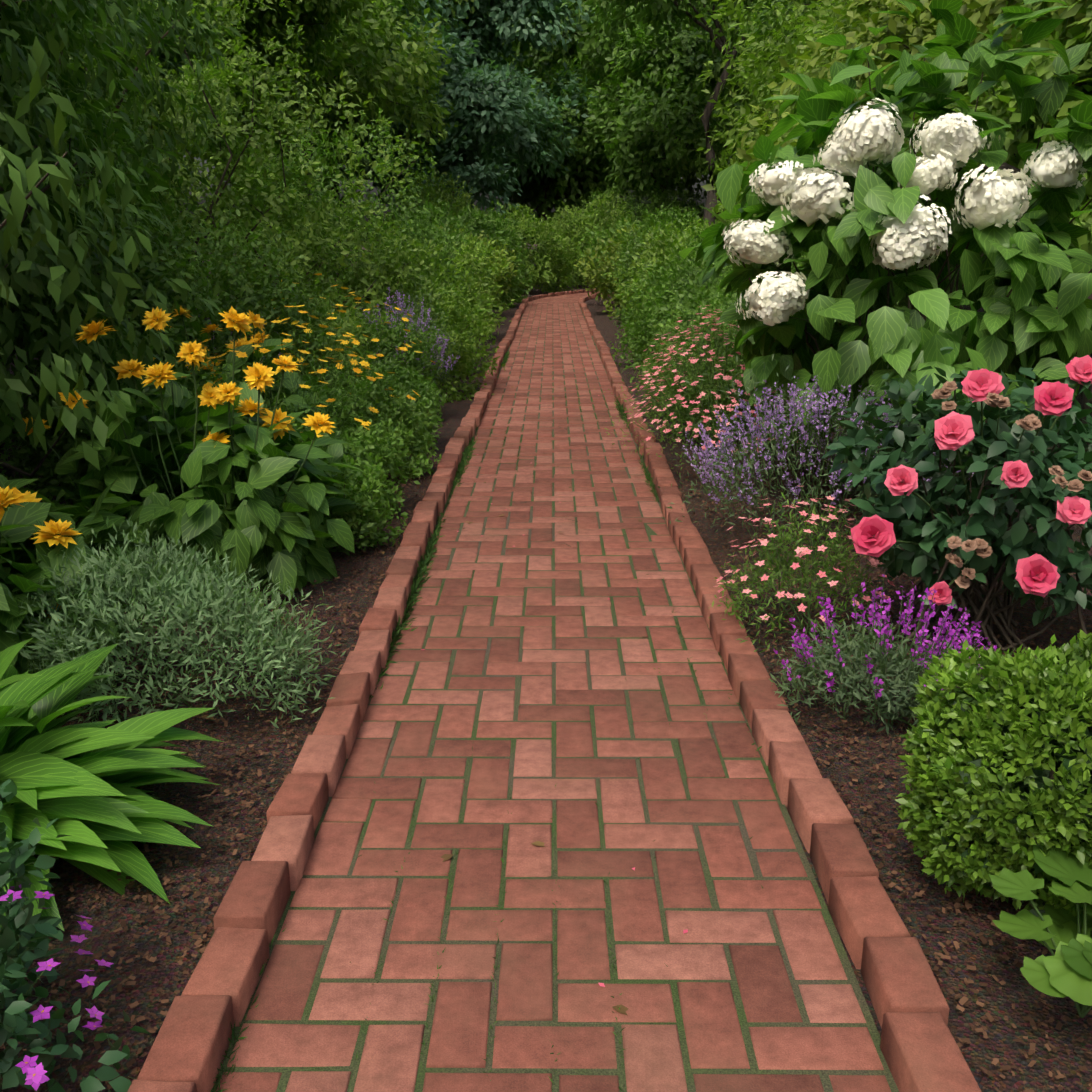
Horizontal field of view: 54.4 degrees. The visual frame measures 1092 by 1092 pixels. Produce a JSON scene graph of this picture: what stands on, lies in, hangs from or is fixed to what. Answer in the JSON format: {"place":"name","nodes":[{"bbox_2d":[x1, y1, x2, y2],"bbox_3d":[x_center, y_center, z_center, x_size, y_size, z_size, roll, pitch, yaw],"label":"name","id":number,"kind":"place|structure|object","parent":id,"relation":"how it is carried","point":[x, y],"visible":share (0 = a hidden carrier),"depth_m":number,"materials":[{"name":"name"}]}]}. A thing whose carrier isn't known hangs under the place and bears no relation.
{"place":"outdoors","nodes":[
{"label":"outdoors","id":0,"kind":"place"},
{"bbox_2d":[174,0,292,97],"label":"tree","id":1,"kind":"object","parent":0,"point":[257,39],"depth_m":17.06,"materials":[{"name":"green plant"}]},
{"bbox_2d":[0,244,1091,1091],"bbox_3d":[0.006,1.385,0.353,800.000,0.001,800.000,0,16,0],"label":"ground","id":2,"kind":"structure","parent":0,"point":[1002,1032],"depth_m":2.79,"materials":[{"name":"soil"}]},
{"bbox_2d":[0,462,125,713],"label":"yellow flower plant","id":3,"kind":"object","parent":2,"relation":"on","point":[24,517],"visible":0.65,"depth_m":3.27,"materials":[{"name":"green plant"}]},
{"bbox_2d":[0,779,149,1091],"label":"purple flower plant","id":4,"kind":"object","parent":2,"relation":"on","point":[27,1069],"visible":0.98,"depth_m":1.80,"materials":[{"name":"green plant"}]},
{"bbox_2d":[6,0,149,375],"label":"dark shrub","id":5,"kind":"object","parent":2,"relation":"on","point":[100,24],"depth_m":9.51,"materials":[{"name":"green plant"}]},
{"bbox_2d":[0,0,221,477],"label":"dark shrub","id":6,"kind":"object","parent":2,"relation":"on","point":[22,66],"visible":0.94,"depth_m":4.43,"materials":[{"name":"green plant"}]},
{"bbox_2d":[0,638,223,941],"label":"hosta","id":7,"kind":"object","parent":2,"relation":"on","point":[81,781],"visible":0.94,"depth_m":2.48,"materials":[{"name":"green plant"}]},
{"bbox_2d":[0,0,242,452],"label":"dark shrub","id":8,"kind":"object","parent":2,"relation":"on","point":[100,83],"visible":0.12,"depth_m":6.47,"materials":[{"name":"green plant"}]},
{"bbox_2d":[0,20,247,476],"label":"light shrub","id":9,"kind":"object","parent":2,"relation":"on","point":[143,271],"visible":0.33,"depth_m":6.06,"materials":[{"name":"green plant"}]},
{"bbox_2d":[0,309,299,518],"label":"shrub","id":10,"kind":"object","parent":2,"relation":"on","point":[66,442],"visible":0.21,"depth_m":5.34,"materials":[{"name":"green plant"}]},
{"bbox_2d":[69,0,252,136],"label":"tree","id":11,"kind":"object","parent":2,"relation":"on","point":[192,51],"visible":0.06,"depth_m":13.46,"materials":[{"name":"green plant"}]},
{"bbox_2d":[6,508,345,731],"bbox_3d":[-1.172,0.222,3.311,1.090,0.630,0.918,0,16,0],"label":"artemisia","id":12,"kind":"object","parent":2,"relation":"on","point":[193,594],"visible":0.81,"depth_m":3.15,"materials":[{"name":"green plant"}]},
{"bbox_2d":[177,132,206,165],"bbox_3d":[-14.854,-17.633,37.474,12.660,15.932,14.019,0,16,0],"label":"tree","id":13,"kind":"object","parent":2,"relation":"on","point":[193,160],"depth_m":36.87,"materials":[{"name":"green plant"}]},
{"bbox_2d":[44,306,341,501],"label":"yellow flowers","id":14,"kind":"object","parent":2,"relation":"on","point":[244,344],"visible":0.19,"depth_m":6.05,"materials":[{"name":"green plant"}]},
{"bbox_2d":[20,305,368,605],"bbox_3d":[-1.565,-0.399,4.683,1.496,1.332,1.528,-5,17,-17],"label":"yellow flower plant","id":15,"kind":"object","parent":2,"relation":"on","point":[219,492],"visible":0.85,"depth_m":4.34,"materials":[{"name":"green plant"}]},
{"bbox_2d":[12,0,429,379],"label":"light shrub","id":16,"kind":"object","parent":2,"relation":"on","point":[224,199],"visible":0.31,"depth_m":8.64,"materials":[{"name":"green plant"}]},
{"bbox_2d":[72,0,371,311],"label":"tree","id":17,"kind":"object","parent":2,"relation":"on","point":[316,15],"visible":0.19,"depth_m":17.68,"materials":[{"name":"green plant"}]},
{"bbox_2d":[143,208,345,415],"bbox_3d":[-2.147,-1.401,7.102,1.552,1.638,1.751,0,16,0],"label":"shrub","id":18,"kind":"object","parent":2,"relation":"on","point":[275,292],"visible":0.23,"depth_m":7.03,"materials":[{"name":"green plant"}]},
{"bbox_2d":[185,294,308,375],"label":"flowers","id":19,"kind":"object","parent":2,"relation":"on","point":[236,336],"visible":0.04,"depth_m":7.03,"materials":[{"name":"green plant"}]},
{"bbox_2d":[153,305,417,471],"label":"yellow flowers","id":20,"kind":"object","parent":2,"relation":"on","point":[364,364],"visible":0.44,"depth_m":6.05,"materials":[{"name":"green plant"}]},
{"bbox_2d":[223,297,404,385],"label":"flower plant","id":21,"kind":"object","parent":2,"relation":"on","point":[349,327],"visible":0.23,"depth_m":7.79,"materials":[{"name":"green plant"}]},
{"bbox_2d":[189,0,454,214],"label":"shrub","id":22,"kind":"object","parent":2,"relation":"on","point":[379,75],"visible":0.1,"depth_m":22.66,"materials":[{"name":"green plant"}]},
{"bbox_2d":[191,4,457,257],"bbox_3d":[-7.911,-13.303,29.185,10.907,12.209,9.263,0,16,0],"label":"tree","id":23,"kind":"object","parent":2,"relation":"on","point":[415,99],"visible":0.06,"depth_m":29.00,"materials":[{"name":"green plant"}]},
{"bbox_2d":[199,102,464,312],"bbox_3d":[-2.405,-3.577,12.372,2.954,2.845,2.718,0,16,0],"label":"shrub","id":24,"kind":"object","parent":2,"relation":"on","point":[404,222],"visible":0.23,"depth_m":11.77,"materials":[{"name":"green plant"}]},
{"bbox_2d":[201,0,465,272],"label":"tree","id":25,"kind":"object","parent":2,"relation":"on","point":[400,3],"depth_m":31.60,"materials":[{"name":"green plant"}]},
{"bbox_2d":[245,273,436,414],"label":"yellow flowers","id":26,"kind":"object","parent":2,"relation":"on","point":[355,341],"visible":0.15,"depth_m":7.54,"materials":[{"name":"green plant"}]},
{"bbox_2d":[278,452,405,555],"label":"shrub","id":27,"kind":"object","parent":2,"relation":"on","point":[364,529],"visible":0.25,"depth_m":4.96,"materials":[{"name":"green plant"}]},
{"bbox_2d":[278,398,428,525],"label":"shrub","id":28,"kind":"object","parent":2,"relation":"on","point":[364,445],"visible":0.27,"depth_m":5.58,"materials":[{"name":"green plant"}]},
{"bbox_2d":[221,0,489,200],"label":"shrub","id":29,"kind":"object","parent":2,"relation":"on","point":[454,12],"visible":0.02,"depth_m":36.04,"materials":[{"name":"green plant"}]},
{"bbox_2d":[299,0,422,204],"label":"tree","id":30,"kind":"object","parent":2,"relation":"on","point":[411,8],"visible":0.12,"depth_m":24.59,"materials":[{"name":"green plant"}]},
{"bbox_2d":[327,368,441,479],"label":"shrub","id":31,"kind":"object","parent":2,"relation":"on","point":[408,427],"visible":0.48,"depth_m":6.41,"materials":[{"name":"green plant"}]},
{"bbox_2d":[322,352,447,449],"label":"shrub","id":32,"kind":"object","parent":2,"relation":"on","point":[408,376],"visible":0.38,"depth_m":7.33,"materials":[{"name":"green plant"}]},
{"bbox_2d":[336,307,441,416],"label":"shrub","id":33,"kind":"object","parent":2,"relation":"on","point":[411,353],"visible":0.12,"depth_m":8.29,"materials":[{"name":"green plant"}]},
{"bbox_2d":[357,276,462,397],"bbox_3d":[-1.250,-1.670,8.840,1.094,1.146,1.456,0,16,0],"label":"catmint","id":34,"kind":"object","parent":2,"relation":"on","point":[444,343],"visible":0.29,"depth_m":8.64,"materials":[{"name":"purple plant"}]},
{"bbox_2d":[338,220,482,338],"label":"shrub","id":35,"kind":"object","parent":2,"relation":"on","point":[445,250],"visible":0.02,"depth_m":12.89,"materials":[{"name":"green plant"}]},
{"bbox_2d":[322,222,505,402],"bbox_3d":[-1.289,-2.173,9.889,1.786,1.572,1.809,0,16,0],"label":"shrub","id":36,"kind":"object","parent":2,"relation":"on","point":[452,315],"visible":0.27,"depth_m":9.72,"materials":[{"name":"green plant"}]},
{"bbox_2d":[374,166,477,254],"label":"shrub","id":37,"kind":"object","parent":2,"relation":"on","point":[442,195],"visible":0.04,"depth_m":26.80,"materials":[{"name":"green plant"}]},
{"bbox_2d":[384,271,495,377],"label":"shrub","id":38,"kind":"object","parent":2,"relation":"on","point":[481,312],"visible":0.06,"depth_m":11.25,"materials":[{"name":"green plant"}]},
{"bbox_2d":[385,210,496,319],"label":"shrub","id":39,"kind":"object","parent":2,"relation":"on","point":[454,237],"visible":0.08,"depth_m":17.50,"materials":[{"name":"green plant"}]},
{"bbox_2d":[329,13,553,217],"bbox_3d":[-3.220,-11.902,32.672,6.779,7.640,6.353,0,16,0],"label":"shrub","id":40,"kind":"object","parent":2,"relation":"on","point":[486,105],"visible":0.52,"depth_m":31.16,"materials":[{"name":"green plant"}]},
{"bbox_2d":[403,190,529,309],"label":"shrub","id":41,"kind":"object","parent":2,"relation":"on","point":[481,222],"visible":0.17,"depth_m":22.47,"materials":[{"name":"green plant"}]},
{"bbox_2d":[434,222,517,310],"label":"shrub","id":42,"kind":"object","parent":2,"relation":"on","point":[512,265],"visible":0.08,"depth_m":20.14,"materials":[{"name":"green plant"}]},
{"bbox_2d":[442,234,514,334],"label":"shrub","id":43,"kind":"object","parent":2,"relation":"on","point":[491,287],"visible":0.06,"depth_m":15.16,"materials":[{"name":"green plant"}]},
{"bbox_2d":[418,8,540,209],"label":"tree","id":44,"kind":"object","parent":2,"relation":"on","point":[503,45],"depth_m":48.81,"materials":[{"name":"green plant"}]},
{"bbox_2d":[457,204,532,302],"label":"shrub","id":45,"kind":"object","parent":2,"relation":"on","point":[522,288],"visible":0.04,"depth_m":25.15,"materials":[{"name":"green plant"}]},
{"bbox_2d":[390,0,615,192],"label":"shrub","id":46,"kind":"object","parent":2,"relation":"on","point":[516,11],"visible":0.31,"depth_m":36.27,"materials":[{"name":"green plant"}]},
{"bbox_2d":[485,203,581,292],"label":"shrub","id":47,"kind":"object","parent":2,"relation":"on","point":[541,274],"visible":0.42,"depth_m":28.88,"materials":[{"name":"green plant"}]},
{"bbox_2d":[472,48,629,269],"bbox_3d":[0.202,-14.585,40.751,7.288,8.333,8.389,-9,18,-28],"label":"shrub","id":48,"kind":"object","parent":2,"relation":"on","point":[572,186],"visible":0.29,"depth_m":39.23,"materials":[{"name":"green plant"}]},
{"bbox_2d":[127,289,980,1091],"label":"brick kerbs","id":49,"kind":"structure","parent":2,"relation":"on","point":[919,1045],"depth_m":2.46,"materials":[{"name":"red brick"}]},
{"bbox_2d":[515,41,626,215],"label":"tree","id":50,"kind":"object","parent":2,"relation":"on","point":[566,94],"depth_m":52.70,"materials":[{"name":"green plant"}]},
{"bbox_2d":[534,190,640,288],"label":"shrub","id":51,"kind":"object","parent":2,"relation":"on","point":[582,221],"visible":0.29,"depth_m":32.04,"materials":[{"name":"green plant"}]},
{"bbox_2d":[498,0,742,226],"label":"tree","id":52,"kind":"object","parent":2,"relation":"on","point":[560,54],"visible":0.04,"depth_m":42.77,"materials":[{"name":"green plant"}]},
{"bbox_2d":[574,220,669,318],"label":"bush","id":53,"kind":"object","parent":2,"relation":"on","point":[601,285],"visible":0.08,"depth_m":20.64,"materials":[{"name":"green plant"}]},
{"bbox_2d":[576,212,689,291],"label":"bush","id":54,"kind":"object","parent":2,"relation":"on","point":[627,224],"visible":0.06,"depth_m":23.06,"materials":[{"name":"green plant"}]},
{"bbox_2d":[602,220,681,324],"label":"bush","id":55,"kind":"object","parent":2,"relation":"on","point":[627,252],"visible":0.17,"depth_m":18.22,"materials":[{"name":"green plant"}]},
{"bbox_2d":[620,241,674,314],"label":"shrub","id":56,"kind":"object","parent":2,"relation":"on","point":[627,285],"depth_m":16.18,"materials":[{"name":"green plant"}]},
{"bbox_2d":[576,176,726,245],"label":"bush","id":57,"kind":"object","parent":2,"relation":"on","point":[651,205],"visible":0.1,"depth_m":35.16,"materials":[{"name":"green plant"}]},
{"bbox_2d":[612,203,728,352],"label":"shrub","id":58,"kind":"object","parent":2,"relation":"on","point":[658,250],"visible":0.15,"depth_m":13.95,"materials":[{"name":"green plant"}]},
{"bbox_2d":[609,224,732,373],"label":"shrub","id":59,"kind":"object","parent":2,"relation":"on","point":[630,341],"visible":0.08,"depth_m":12.12,"materials":[{"name":"green plant"}]},
{"bbox_2d":[562,0,780,218],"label":"tree","id":60,"kind":"object","parent":2,"relation":"on","point":[602,47],"visible":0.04,"depth_m":37.26,"materials":[{"name":"green plant"}]},
{"bbox_2d":[572,1,773,213],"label":"shrub","id":61,"kind":"object","parent":2,"relation":"on","point":[660,101],"visible":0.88,"depth_m":34.42,"materials":[{"name":"green plant"}]},
{"bbox_2d":[639,200,713,240],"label":"shrub","id":62,"kind":"object","parent":2,"relation":"on","point":[677,214],"visible":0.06,"depth_m":25.68,"materials":[{"name":"green plant"}]},
{"bbox_2d":[561,0,815,225],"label":"tree","id":63,"kind":"object","parent":2,"relation":"on","point":[655,8],"visible":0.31,"depth_m":29.72,"materials":[{"name":"green plant"}]},
{"bbox_2d":[604,305,810,488],"bbox_3d":[1.103,-1.045,6.904,1.443,1.016,2.176,0,16,0],"label":"flowering plant","id":64,"kind":"object","parent":2,"relation":"on","point":[693,360],"visible":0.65,"depth_m":6.68,"materials":[{"name":"green plant"}]},
{"bbox_2d":[615,237,805,381],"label":"shrub","id":65,"kind":"object","parent":2,"relation":"on","point":[680,280],"visible":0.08,"depth_m":10.43,"materials":[{"name":"green plant"}]},
{"bbox_2d":[629,252,808,423],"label":"shrub","id":66,"kind":"object","parent":2,"relation":"on","point":[692,302],"visible":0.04,"depth_m":8.52,"materials":[{"name":"green plant"}]},
{"bbox_2d":[638,293,825,445],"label":"flowering plant","id":67,"kind":"object","parent":2,"relation":"on","point":[725,329],"visible":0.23,"depth_m":7.59,"materials":[{"name":"green plant"}]},
{"bbox_2d":[694,0,840,191],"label":"tree","id":68,"kind":"object","parent":2,"relation":"on","point":[751,58],"visible":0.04,"depth_m":24.22,"materials":[{"name":"green plant"}]},
{"bbox_2d":[689,88,859,241],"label":"shrub","id":69,"kind":"object","parent":2,"relation":"on","point":[740,193],"depth_m":14.63,"materials":[{"name":"green plant"}]},
{"bbox_2d":[729,0,830,52],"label":"tree","id":70,"kind":"object","parent":2,"relation":"on","point":[762,17],"visible":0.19,"depth_m":21.89,"materials":[{"name":"green plant"}]},
{"bbox_2d":[723,0,853,147],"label":"tree","id":71,"kind":"object","parent":2,"relation":"on","point":[778,81],"depth_m":19.97,"materials":[{"name":"green plant"}]},
{"bbox_2d":[709,485,895,652],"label":"flower plant","id":72,"kind":"object","parent":2,"relation":"on","point":[796,563],"visible":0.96,"depth_m":3.85,"materials":[{"name":"green plant"}]},
{"bbox_2d":[657,352,974,572],"bbox_3d":[1.275,-0.488,5.124,1.490,0.929,1.320,0,16,0],"label":"catmint","id":73,"kind":"object","parent":2,"relation":"on","point":[779,419],"visible":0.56,"depth_m":4.95,"materials":[{"name":"purple plant"}]},
{"bbox_2d":[737,0,1010,160],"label":"tree","id":74,"kind":"object","parent":2,"relation":"on","point":[803,37],"visible":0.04,"depth_m":14.96,"materials":[{"name":"green plant"}]},
{"bbox_2d":[769,574,996,734],"bbox_3d":[1.012,0.314,3.269,0.669,0.462,0.690,0,16,0],"label":"flowering plant","id":75,"kind":"object","parent":2,"relation":"on","point":[811,657],"visible":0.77,"depth_m":3.19,"materials":[{"name":"purple plant"}]},
{"bbox_2d":[679,0,1091,506],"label":"hydrangea","id":76,"kind":"object","parent":2,"relation":"on","point":[856,206],"visible":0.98,"depth_m":5.03,"materials":[{"name":"green plant"}]},
{"bbox_2d":[789,139,982,325],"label":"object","id":77,"kind":"object","parent":2,"relation":"on","point":[899,304],"depth_m":10.23,"materials":[{"name":"green plant"}]},
{"bbox_2d":[701,0,1091,267],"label":"tree","id":78,"kind":"object","parent":2,"relation":"on","point":[924,31],"visible":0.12,"depth_m":9.65,"materials":[{"name":"green plant"}]},
{"bbox_2d":[821,347,1091,658],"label":"rose bush","id":79,"kind":"object","parent":2,"relation":"on","point":[932,533],"visible":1,"depth_m":3.55,"materials":[{"name":"green plant"}]},
{"bbox_2d":[894,629,1091,937],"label":"boxwood ball","id":80,"kind":"object","parent":2,"relation":"on","point":[1000,771],"visible":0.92,"depth_m":2.22,"materials":[{"name":"green plant"}]},
{"bbox_2d":[904,0,1091,444],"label":"tree","id":81,"kind":"object","parent":2,"relation":"on","point":[1041,67],"visible":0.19,"depth_m":7.02,"materials":[{"name":"green plant"}]},
{"bbox_2d":[961,0,1091,131],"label":"tree","id":82,"kind":"object","parent":2,"relation":"on","point":[982,13],"visible":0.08,"depth_m":7.84,"materials":[{"name":"green plant"}]},
{"bbox_2d":[989,839,1091,1017],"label":"leafy plant","id":83,"kind":"object","parent":2,"relation":"on","point":[1065,970],"visible":1,"depth_m":2.01,"materials":[{"name":"green plant"}]},
{"bbox_2d":[212,292,898,1091],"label":"brick path","id":84,"kind":"structure","parent":0,"point":[652,1054],"depth_m":2.61,"materials":[{"name":"red brick"}]},
{"bbox_2d":[201,353,819,1014],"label":"litter","id":85,"kind":"object","parent":84,"relation":"on","point":[539,843],"visible":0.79,"depth_m":2.58,"materials":[{"name":"plant"}]},
{"bbox_2d":[211,343,842,1091],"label":"moss","id":86,"kind":"object","parent":84,"relation":"on","point":[421,569],"visible":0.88,"depth_m":4.26,"materials":[{"name":"green plant"}]}
]}

